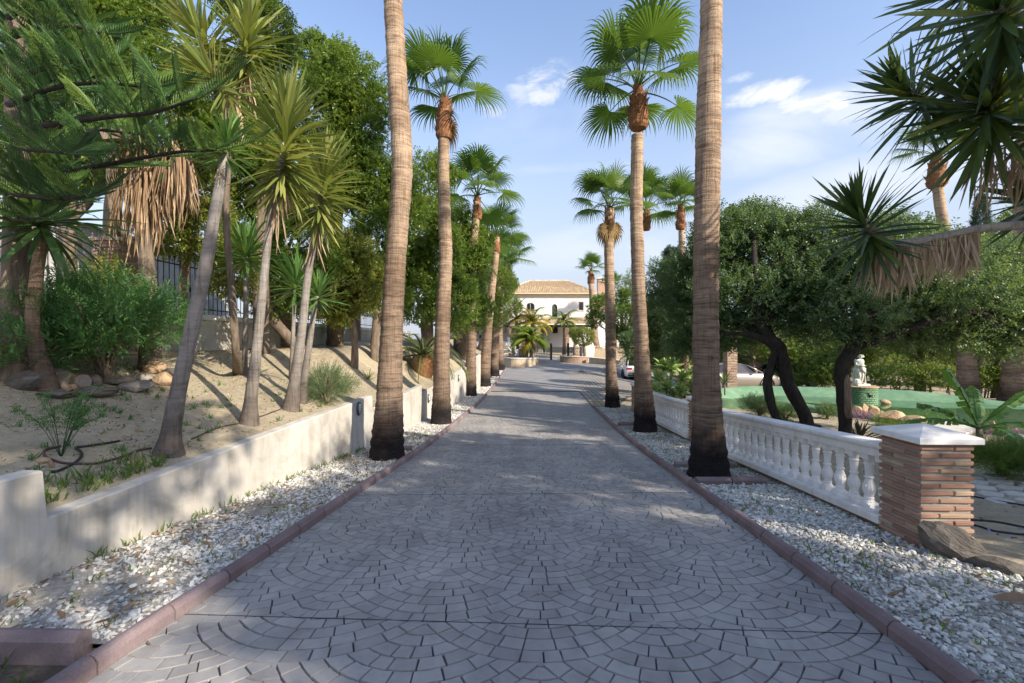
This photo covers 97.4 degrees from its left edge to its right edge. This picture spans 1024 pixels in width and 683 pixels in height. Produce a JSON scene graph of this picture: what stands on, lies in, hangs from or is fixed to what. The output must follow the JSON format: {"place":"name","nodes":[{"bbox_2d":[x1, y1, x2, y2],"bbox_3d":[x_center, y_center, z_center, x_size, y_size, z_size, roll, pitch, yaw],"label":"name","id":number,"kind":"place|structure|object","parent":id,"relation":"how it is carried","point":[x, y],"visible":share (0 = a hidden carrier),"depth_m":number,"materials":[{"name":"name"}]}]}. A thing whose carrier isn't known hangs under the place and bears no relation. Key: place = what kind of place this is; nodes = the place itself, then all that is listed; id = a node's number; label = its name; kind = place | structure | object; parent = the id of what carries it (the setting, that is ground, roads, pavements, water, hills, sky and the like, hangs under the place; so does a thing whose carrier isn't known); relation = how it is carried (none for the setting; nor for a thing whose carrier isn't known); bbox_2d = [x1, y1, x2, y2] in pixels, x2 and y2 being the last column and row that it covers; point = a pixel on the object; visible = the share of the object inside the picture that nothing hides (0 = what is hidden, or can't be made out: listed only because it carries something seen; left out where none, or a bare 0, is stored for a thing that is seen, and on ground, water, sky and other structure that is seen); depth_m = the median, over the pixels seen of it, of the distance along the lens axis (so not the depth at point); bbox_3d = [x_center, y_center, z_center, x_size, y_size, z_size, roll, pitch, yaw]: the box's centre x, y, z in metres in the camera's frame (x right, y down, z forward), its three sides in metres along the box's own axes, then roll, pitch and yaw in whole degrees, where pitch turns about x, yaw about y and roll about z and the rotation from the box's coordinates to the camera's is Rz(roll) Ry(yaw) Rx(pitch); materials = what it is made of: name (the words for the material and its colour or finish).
{"place":"outdoors","nodes":[
{"label":"outdoors","id":0,"kind":"place"},
{"bbox_2d":[0,338,490,510],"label":"garden bank","id":1,"kind":"structure","parent":0,"point":[15,448],"depth_m":5.83,"materials":[{"name":"beige sand"}]},
{"bbox_2d":[3,369,57,390],"bbox_3d":[-5.962,0.486,5.566,0.436,0.317,0.352,0,0,9],"label":"rock","id":2,"kind":"object","parent":1,"relation":"on","point":[27,380],"visible":0.71,"depth_m":5.43,"materials":[{"name":"stone"}]},
{"bbox_2d":[4,383,107,456],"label":"weedy plant","id":3,"kind":"object","parent":1,"relation":"on","point":[78,413],"visible":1,"depth_m":4.19,"materials":[{"name":"green plant"}]},
{"bbox_2d":[0,305,113,377],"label":"shrub","id":4,"kind":"object","parent":1,"relation":"on","point":[8,348],"visible":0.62,"depth_m":5.75,"materials":[{"name":"green plant"}]},
{"bbox_2d":[0,156,144,391],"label":"dracaena","id":5,"kind":"object","parent":1,"relation":"on","point":[45,241],"visible":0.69,"depth_m":5.54,"materials":[{"name":"green plant"}]},
{"bbox_2d":[0,43,150,286],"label":"ficus tree","id":6,"kind":"object","parent":1,"relation":"on","point":[93,176],"visible":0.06,"depth_m":9.97,"materials":[{"name":"green plant"}]},
{"bbox_2d":[0,1,170,155],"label":"dracaena","id":7,"kind":"object","parent":1,"relation":"on","point":[100,17],"visible":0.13,"depth_m":6.33,"materials":[{"name":"plant"}]},
{"bbox_2d":[36,448,166,502],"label":"grass tufts","id":8,"kind":"object","parent":1,"relation":"on","point":[129,470],"visible":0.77,"depth_m":4.00,"materials":[{"name":"plant"}]},
{"bbox_2d":[0,259,214,378],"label":"shrub","id":9,"kind":"object","parent":1,"relation":"on","point":[131,323],"visible":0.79,"depth_m":6.37,"materials":[{"name":"green plant"}]},
{"bbox_2d":[55,247,167,354],"bbox_3d":[-7.021,-0.690,7.836,1.508,1.910,1.440,0,0,0],"label":"shrub","id":10,"kind":"object","parent":1,"relation":"on","point":[104,254],"visible":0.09,"depth_m":7.65,"materials":[{"name":"green plant"}]},
{"bbox_2d":[88,236,138,354],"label":"brick pillar","id":11,"kind":"structure","parent":1,"relation":"on","point":[106,246],"depth_m":8.16,"materials":[{"name":"ceramic"}]},
{"bbox_2d":[0,202,228,315],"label":"neighbour wall","id":12,"kind":"structure","parent":1,"relation":"on","point":[96,233],"depth_m":13.75,"materials":[{"name":"paint"}]},
{"bbox_2d":[45,0,206,236],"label":"ficus tree","id":13,"kind":"object","parent":1,"relation":"on","point":[146,42],"visible":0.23,"depth_m":9.17,"materials":[{"name":"green plant"}]},
{"bbox_2d":[0,0,276,381],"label":"norfolk pine","id":14,"kind":"object","parent":1,"relation":"on","point":[20,146],"visible":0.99,"depth_m":4.59,"materials":[{"name":"green plant"}]},
{"bbox_2d":[93,92,217,369],"bbox_3d":[-6.024,-1.843,7.657,2.065,4.807,1.604,0,0,0],"label":"yucca","id":15,"kind":"object","parent":1,"relation":"on","point":[142,190],"visible":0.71,"depth_m":7.48,"materials":[{"name":"grey plant"}]},
{"bbox_2d":[5,381,322,503],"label":"grass tufts","id":16,"kind":"object","parent":1,"relation":"on","point":[130,417],"visible":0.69,"depth_m":5.36,"materials":[{"name":"green plant"}]},
{"bbox_2d":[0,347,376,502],"bbox_3d":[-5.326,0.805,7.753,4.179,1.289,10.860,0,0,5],"label":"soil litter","id":17,"kind":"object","parent":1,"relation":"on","point":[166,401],"visible":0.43,"depth_m":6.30,"materials":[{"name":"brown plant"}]},
{"bbox_2d":[152,105,261,458],"bbox_3d":[-3.265,-0.632,4.805,1.161,3.844,0.799,0,0,0],"label":"yucca","id":18,"kind":"object","parent":1,"relation":"on","point":[169,441],"visible":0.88,"depth_m":4.77,"materials":[{"name":"grey plant"}]},
{"bbox_2d":[143,109,270,343],"bbox_3d":[-6.549,-2.282,9.433,2.461,5.383,2.157,0,0,0],"label":"ficus tree","id":19,"kind":"object","parent":1,"relation":"on","point":[189,241],"visible":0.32,"depth_m":9.22,"materials":[{"name":"green plant"}]},
{"bbox_2d":[134,0,300,374],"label":"yucca","id":20,"kind":"object","parent":1,"relation":"on","point":[205,56],"visible":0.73,"depth_m":7.56,"materials":[{"name":"green plant"}]},
{"bbox_2d":[51,311,410,354],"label":"boundary wall","id":21,"kind":"structure","parent":1,"relation":"on","point":[215,332],"depth_m":11.10,"materials":[{"name":"white paint"}]},
{"bbox_2d":[155,254,275,316],"bbox_3d":[-7.168,-1.300,11.025,0.079,1.310,4.859,0,0,3],"label":"iron fence","id":22,"kind":"object","parent":21,"relation":"on","point":[208,310],"visible":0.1,"depth_m":10.10,"materials":[{"name":"metal"}]},
{"bbox_2d":[174,0,308,353],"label":"ficus tree","id":23,"kind":"object","parent":1,"relation":"on","point":[269,7],"visible":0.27,"depth_m":10.52,"materials":[{"name":"plant"}]},
{"bbox_2d":[194,218,288,375],"bbox_3d":[-5.231,-0.895,8.820,1.775,3.282,1.648,0,0,0],"label":"yucca","id":24,"kind":"object","parent":1,"relation":"on","point":[245,237],"visible":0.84,"depth_m":8.77,"materials":[{"name":"green plant"}]},
{"bbox_2d":[227,54,345,426],"bbox_3d":[-3.116,-1.296,6.177,1.588,5.030,1.587,0,0,25],"label":"yucca","id":25,"kind":"object","parent":1,"relation":"on","point":[287,103],"visible":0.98,"depth_m":6.16,"materials":[{"name":"green plant"}]},
{"bbox_2d":[209,135,372,348],"bbox_3d":[-5.971,-2.556,12.093,4.470,6.025,2.850,0,0,-19],"label":"ficus tree","id":26,"kind":"object","parent":1,"relation":"on","point":[279,327],"visible":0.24,"depth_m":11.73,"materials":[{"name":"green plant"}]},
{"bbox_2d":[258,241,336,378],"bbox_3d":[-4.674,-0.605,9.686,1.595,3.030,1.819,0,0,0],"label":"yucca","id":27,"kind":"object","parent":1,"relation":"on","point":[295,272],"visible":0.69,"depth_m":9.63,"materials":[{"name":"green plant"}]},
{"bbox_2d":[287,265,353,403],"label":"yucca","id":28,"kind":"object","parent":1,"relation":"on","point":[318,284],"visible":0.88,"depth_m":7.76,"materials":[{"name":"green plant"}]},
{"bbox_2d":[276,123,374,412],"bbox_3d":[-3.105,-1.167,7.315,1.572,4.741,1.572,0,0,-36],"label":"yucca","id":29,"kind":"object","parent":1,"relation":"on","point":[319,224],"visible":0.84,"depth_m":7.24,"materials":[{"name":"green plant"}]},
{"bbox_2d":[301,358,356,405],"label":"shrub","id":30,"kind":"object","parent":1,"relation":"on","point":[327,392],"visible":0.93,"depth_m":8.07,"materials":[{"name":"green plant"}]},
{"bbox_2d":[279,24,391,346],"bbox_3d":[-5.263,-4.872,14.015,4.437,10.388,3.246,0,0,-23],"label":"ficus tree","id":31,"kind":"object","parent":1,"relation":"on","point":[335,69],"visible":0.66,"depth_m":13.66,"materials":[{"name":"green plant"}]},
{"bbox_2d":[310,225,385,369],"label":"ficus tree","id":32,"kind":"object","parent":1,"relation":"on","point":[371,296],"visible":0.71,"depth_m":12.30,"materials":[{"name":"green plant"}]},
{"bbox_2d":[346,170,432,361],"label":"ficus tree","id":33,"kind":"object","parent":1,"relation":"on","point":[369,227],"visible":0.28,"depth_m":13.91,"materials":[{"name":"green plant"}]},
{"bbox_2d":[382,145,481,353],"bbox_3d":[-3.141,-3.376,17.078,3.095,8.538,4.061,0,0,37],"label":"ficus tree","id":34,"kind":"object","parent":1,"relation":"on","point":[422,270],"visible":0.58,"depth_m":16.61,"materials":[{"name":"green plant"}]},
{"bbox_2d":[403,333,468,383],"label":"date palm","id":35,"kind":"object","parent":1,"relation":"on","point":[421,362],"visible":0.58,"depth_m":15.31,"materials":[{"name":"plant"}]},
{"bbox_2d":[433,200,497,360],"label":"ficus tree","id":36,"kind":"object","parent":1,"relation":"on","point":[482,257],"visible":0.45,"depth_m":19.88,"materials":[{"name":"green plant"}]},
{"bbox_2d":[477,253,519,350],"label":"ficus tree","id":37,"kind":"object","parent":1,"relation":"on","point":[510,284],"visible":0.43,"depth_m":26.82,"materials":[{"name":"green plant"}]},
{"bbox_2d":[0,377,496,643],"bbox_3d":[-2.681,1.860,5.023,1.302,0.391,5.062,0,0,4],"label":"gravel","id":38,"kind":"structure","parent":0,"point":[166,540],"depth_m":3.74,"materials":[{"name":"white gravel"}]},
{"bbox_2d":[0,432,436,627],"bbox_3d":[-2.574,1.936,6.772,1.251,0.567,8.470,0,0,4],"label":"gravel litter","id":39,"kind":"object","parent":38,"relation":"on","point":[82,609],"visible":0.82,"depth_m":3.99,"materials":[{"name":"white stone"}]},
{"bbox_2d":[0,426,436,626],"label":"grass tufts","id":40,"kind":"object","parent":38,"relation":"on","point":[99,576],"visible":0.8,"depth_m":3.95,"materials":[{"name":"plant"}]},
{"bbox_2d":[84,445,365,562],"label":"grass tufts","id":41,"kind":"object","parent":38,"relation":"on","point":[205,513],"visible":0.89,"depth_m":4.70,"materials":[{"name":"plant"}]},
{"bbox_2d":[331,416,459,463],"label":"gravel","id":42,"kind":"structure","parent":38,"relation":"on","point":[422,425],"depth_m":10.49,"materials":[{"name":"gravel"}]},
{"bbox_2d":[0,0,1023,337],"label":"sky","id":43,"kind":"structure","parent":0,"point":[788,65],"materials":[{"name":"blue"}]},
{"bbox_2d":[87,392,943,682],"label":"driveway","id":44,"kind":"structure","parent":0,"point":[533,537],"depth_m":3.19,"materials":[{"name":"grey stone"}]},
{"bbox_2d":[92,344,1023,650],"bbox_3d":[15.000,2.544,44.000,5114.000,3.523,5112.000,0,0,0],"label":"ground","id":45,"kind":"structure","parent":0,"point":[1004,546],"depth_m":5.72,"materials":[{"name":"soil"}]},
{"bbox_2d":[0,665,67,682],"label":"flower bed","id":46,"kind":"object","parent":45,"relation":"on","point":[38,673],"visible":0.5,"depth_m":2.38,"materials":[{"name":"soil"}]},
{"bbox_2d":[0,628,91,665],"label":"cross kerb","id":47,"kind":"structure","parent":45,"relation":"on","point":[55,646],"depth_m":2.44,"materials":[{"name":"concrete"}]},
{"bbox_2d":[0,353,480,597],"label":"retaining wall","id":48,"kind":"structure","parent":45,"relation":"on","point":[38,541],"depth_m":4.36,"materials":[{"name":"white paint"}]},
{"bbox_2d":[43,369,505,682],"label":"kerb","id":49,"kind":"structure","parent":45,"relation":"on","point":[96,662],"depth_m":3.06,"materials":[{"name":"concrete"}]},
{"bbox_2d":[369,0,412,460],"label":"fan palm","id":50,"kind":"object","parent":45,"relation":"on","point":[387,440],"visible":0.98,"depth_m":7.89,"materials":[{"name":"brown plant"}]},
{"bbox_2d":[380,23,508,424],"bbox_3d":[-2.119,-3.248,12.840,3.269,11.322,3.723,0,0,-33],"label":"fan palm","id":51,"kind":"object","parent":45,"relation":"on","point":[437,55],"visible":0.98,"depth_m":12.58,"materials":[{"name":"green plant"}]},
{"bbox_2d":[449,141,525,395],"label":"fan palm","id":52,"kind":"object","parent":45,"relation":"on","point":[473,162],"visible":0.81,"depth_m":19.80,"materials":[{"name":"green plant"}]},
{"bbox_2d":[471,201,532,386],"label":"fan palm","id":53,"kind":"object","parent":45,"relation":"on","point":[486,355],"visible":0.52,"depth_m":24.01,"materials":[{"name":"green plant"}]},
{"bbox_2d":[488,241,521,376],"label":"fan palm","id":54,"kind":"object","parent":45,"relation":"on","point":[506,254],"visible":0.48,"depth_m":28.74,"materials":[{"name":"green plant"}]},
{"bbox_2d":[490,227,537,369],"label":"fan palm","id":55,"kind":"object","parent":45,"relation":"on","point":[501,344],"visible":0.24,"depth_m":32.26,"materials":[{"name":"green plant"}]},
{"bbox_2d":[450,277,629,351],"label":"villa","id":56,"kind":"object","parent":45,"relation":"on","point":[553,296],"visible":0.41,"depth_m":54.00,"materials":[{"name":"beige paint"}]},
{"bbox_2d":[492,354,669,390],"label":"forecourt","id":57,"kind":"structure","parent":45,"relation":"on","point":[546,373],"depth_m":29.67,"materials":[{"name":"grey concrete"}]},
{"bbox_2d":[504,357,537,367],"bbox_3d":[1.253,1.869,36.453,1.675,1.263,4.622,0,0,39],"label":"curved planter","id":58,"kind":"object","parent":57,"relation":"on","point":[509,362],"visible":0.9,"depth_m":34.80,"materials":[{"name":"white paint"}]},
{"bbox_2d":[508,353,534,357],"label":"planter soil","id":59,"kind":"structure","parent":58,"relation":"in","point":[512,356],"depth_m":39.96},
{"bbox_2d":[510,325,549,357],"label":"feather palm","id":60,"kind":"object","parent":59,"relation":"on","point":[529,340],"visible":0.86,"depth_m":37.29,"materials":[{"name":"plant"}]},
{"bbox_2d":[511,307,552,352],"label":"feather palm","id":61,"kind":"object","parent":57,"relation":"on","point":[532,322],"visible":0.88,"depth_m":44.27,"materials":[{"name":"plant"}]},
{"bbox_2d":[577,250,603,347],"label":"fan palm","id":62,"kind":"object","parent":45,"relation":"on","point":[591,258],"visible":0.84,"depth_m":43.73,"materials":[{"name":"plant"}]},
{"bbox_2d":[571,159,660,407],"bbox_3d":[3.717,-2.072,16.454,3.365,9.148,3.285,0,0,0],"label":"fan palm","id":63,"kind":"object","parent":45,"relation":"on","point":[609,229],"visible":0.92,"depth_m":16.24,"materials":[{"name":"green plant"}]},
{"bbox_2d":[584,285,653,352],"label":"tree","id":64,"kind":"object","parent":45,"relation":"on","point":[624,305],"visible":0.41,"depth_m":34.06,"materials":[{"name":"green plant"}]},
{"bbox_2d":[567,371,678,406],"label":"parking place","id":65,"kind":"structure","parent":45,"relation":"on","point":[592,391],"depth_m":24.35,"materials":[{"name":"concrete"}]},
{"bbox_2d":[604,162,690,230],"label":"fan palm","id":66,"kind":"object","parent":65,"relation":"on","point":[649,177],"visible":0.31,"depth_m":21.46,"materials":[{"name":"green plant"}]},
{"bbox_2d":[719,362,779,387],"bbox_3d":[12.021,1.872,24.330,4.350,1.469,2.211,0,0,-3],"label":"parked car","id":67,"kind":"object","parent":65,"relation":"on","point":[747,375],"visible":0.23,"depth_m":23.50,"materials":[{"name":"beige paint"}]},
{"bbox_2d":[564,0,725,432],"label":"fan palm","id":68,"kind":"object","parent":45,"relation":"on","point":[633,35],"visible":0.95,"depth_m":11.20,"materials":[{"name":"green plant"}]},
{"bbox_2d":[616,254,692,397],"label":"carob tree","id":69,"kind":"object","parent":45,"relation":"on","point":[655,347],"visible":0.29,"depth_m":18.62,"materials":[{"name":"green plant"}]},
{"bbox_2d":[653,391,688,439],"bbox_3d":[4.102,2.022,12.400,0.310,1.350,5.168,0,0,3],"label":"balustrade","id":70,"kind":"object","parent":45,"relation":"on","point":[672,413],"visible":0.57,"depth_m":11.17,"materials":[{"name":"stone"}]},
{"bbox_2d":[651,356,692,398],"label":"shrub","id":71,"kind":"object","parent":45,"relation":"on","point":[664,367],"visible":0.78,"depth_m":15.57,"materials":[{"name":"green plant"}]},
{"bbox_2d":[651,164,694,398],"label":"fan palm","id":72,"kind":"object","parent":45,"relation":"on","point":[682,187],"visible":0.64,"depth_m":19.84,"materials":[{"name":"green plant"}]},
{"bbox_2d":[686,0,731,478],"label":"fan palm","id":73,"kind":"object","parent":45,"relation":"on","point":[708,457],"visible":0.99,"depth_m":6.40,"materials":[{"name":"brown plant"}]},
{"bbox_2d":[723,340,737,387],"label":"brick pillar","id":74,"kind":"structure","parent":45,"relation":"on","point":[730,363],"depth_m":22.35,"materials":[{"name":"brick"}]},
{"bbox_2d":[645,193,859,427],"bbox_3d":[6.335,-0.791,12.552,5.037,6.522,6.028,0,0,0],"label":"carob tree","id":75,"kind":"object","parent":45,"relation":"on","point":[766,301],"visible":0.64,"depth_m":11.05,"materials":[{"name":"green plant"}]},
{"bbox_2d":[733,389,786,417],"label":"shrub","id":76,"kind":"object","parent":45,"relation":"on","point":[756,403],"visible":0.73,"depth_m":14.60,"materials":[{"name":"green plant"}]},
{"bbox_2d":[719,324,835,385],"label":"tree","id":77,"kind":"object","parent":45,"relation":"on","point":[796,359],"visible":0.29,"depth_m":25.21,"materials":[{"name":"green plant"}]},
{"bbox_2d":[593,405,986,682],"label":"kerb","id":78,"kind":"structure","parent":45,"relation":"on","point":[938,663],"depth_m":3.04,"materials":[{"name":"concrete"}]},
{"bbox_2d":[722,409,881,528],"bbox_3d":[3.796,1.735,6.840,0.310,1.514,5.088,0,0,3],"label":"balustrade","id":79,"kind":"object","parent":45,"relation":"on","point":[853,502],"visible":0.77,"depth_m":5.50,"materials":[{"name":"stone"}]},
{"bbox_2d":[599,407,1023,682],"bbox_3d":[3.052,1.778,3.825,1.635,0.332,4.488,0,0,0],"label":"gravel","id":80,"kind":"structure","parent":45,"relation":"on","point":[939,611],"depth_m":3.35,"materials":[{"name":"white gravel"}]},
{"bbox_2d":[628,432,737,464],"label":"gravel","id":81,"kind":"structure","parent":80,"relation":"on","point":[686,450],"depth_m":9.29,"materials":[{"name":"gravel"}]},
{"bbox_2d":[695,477,766,484],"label":"cross kerb","id":82,"kind":"structure","parent":80,"relation":"on","point":[723,480],"depth_m":6.07,"materials":[{"name":"concrete"}]},
{"bbox_2d":[625,427,1022,682],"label":"grass tufts","id":83,"kind":"object","parent":80,"relation":"on","point":[859,554],"visible":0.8,"depth_m":3.53,"materials":[{"name":"plant"}]},
{"bbox_2d":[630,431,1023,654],"bbox_3d":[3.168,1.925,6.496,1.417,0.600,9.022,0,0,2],"label":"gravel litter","id":84,"kind":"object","parent":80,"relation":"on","point":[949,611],"visible":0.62,"depth_m":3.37,"materials":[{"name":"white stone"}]},
{"bbox_2d":[917,520,988,562],"bbox_3d":[3.629,1.676,3.701,0.498,0.287,0.254,28,20,29],"label":"rock","id":85,"kind":"object","parent":80,"relation":"on","point":[948,541],"visible":0.77,"depth_m":3.67,"materials":[{"name":"stone"}]},
{"bbox_2d":[966,555,1023,579],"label":"rock","id":86,"kind":"object","parent":80,"relation":"on","point":[1004,566],"visible":0.52,"depth_m":3.42,"materials":[{"name":"stone"}]},
{"bbox_2d":[774,364,886,388],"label":"hedge","id":87,"kind":"object","parent":45,"relation":"on","point":[798,379],"visible":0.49,"depth_m":23.81,"materials":[{"name":"green plant"}]},
{"bbox_2d":[803,329,897,386],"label":"tree","id":88,"kind":"object","parent":45,"relation":"on","point":[840,349],"visible":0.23,"depth_m":24.34,"materials":[{"name":"green plant"}]},
{"bbox_2d":[748,344,992,383],"bbox_3d":[23.991,1.258,28.583,16.641,3.205,4.478,0,0,17],"label":"hedge","id":89,"kind":"object","parent":45,"relation":"on","point":[893,360],"visible":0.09,"depth_m":28.23,"materials":[{"name":"green plant"}]},
{"bbox_2d":[721,386,1023,435],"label":"pond","id":90,"kind":"structure","parent":45,"relation":"on","point":[731,396],"depth_m":18.42,"materials":[{"name":"green paint"}]},
{"bbox_2d":[738,395,1023,433],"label":"water","id":91,"kind":"structure","parent":90,"relation":"in","point":[906,408],"depth_m":16.04,"materials":[{"name":"liquid"}]},
{"bbox_2d":[851,385,879,404],"bbox_3d":[13.550,2.158,17.550,1.212,0.885,1.212,0,0,0],"label":"pedestal","id":92,"kind":"object","parent":91,"relation":"in","point":[866,395],"visible":0.48,"depth_m":17.05,"materials":[{"name":"tile"}]},
{"bbox_2d":[782,199,1023,433],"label":"carob tree","id":93,"kind":"object","parent":45,"relation":"on","point":[971,309],"visible":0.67,"depth_m":9.78,"materials":[{"name":"green plant"}]},
{"bbox_2d":[793,0,1023,305],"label":"yucca","id":94,"kind":"object","parent":45,"relation":"on","point":[984,111],"visible":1,"depth_m":4.40,"materials":[{"name":"green plant"}]},
{"bbox_2d":[867,358,956,394],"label":"hedge","id":95,"kind":"object","parent":45,"relation":"on","point":[919,373],"visible":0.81,"depth_m":21.50,"materials":[{"name":"green plant"}]},
{"bbox_2d":[875,330,952,391],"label":"tree","id":96,"kind":"object","parent":45,"relation":"on","point":[920,352],"visible":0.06,"depth_m":22.79,"materials":[{"name":"green plant"}]},
{"bbox_2d":[871,423,984,547],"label":"brick pillar","id":97,"kind":"structure","parent":45,"relation":"on","point":[926,471],"depth_m":3.88,"materials":[{"name":"brick"}]},
{"bbox_2d":[887,117,981,396],"bbox_3d":[18.716,-3.801,19.879,3.100,12.761,3.213,0,0,-41],"label":"fan palm","id":98,"kind":"object","parent":45,"relation":"on","point":[967,373],"visible":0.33,"depth_m":19.65,"materials":[{"name":"plant"}]},
{"bbox_2d":[905,367,1023,457],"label":"banana plant","id":99,"kind":"object","parent":45,"relation":"on","point":[949,378],"visible":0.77,"depth_m":8.45,"materials":[{"name":"green plant"}]},
{"bbox_2d":[942,192,998,388],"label":"cypress tree","id":100,"kind":"object","parent":45,"relation":"on","point":[976,221],"visible":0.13,"depth_m":26.84,"materials":[{"name":"green plant"}]},
{"bbox_2d":[978,362,1001,397],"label":"tree","id":101,"kind":"object","parent":45,"relation":"on","point":[988,381],"visible":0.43,"depth_m":20.70,"materials":[{"name":"green plant"}]},
{"bbox_2d":[964,430,1023,484],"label":"shrub","id":102,"kind":"object","parent":45,"relation":"on","point":[1002,466],"visible":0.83,"depth_m":6.49,"materials":[{"name":"green plant"}]},
{"bbox_2d":[968,11,1023,402],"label":"fan palm","id":103,"kind":"object","parent":45,"relation":"on","point":[1011,383],"visible":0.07,"depth_m":18.48,"materials":[{"name":"plant"}]},
{"bbox_2d":[970,473,1023,503],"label":"crazy paving","id":104,"kind":"structure","parent":45,"relation":"on","point":[985,484],"depth_m":6.09,"materials":[{"name":"stone"}]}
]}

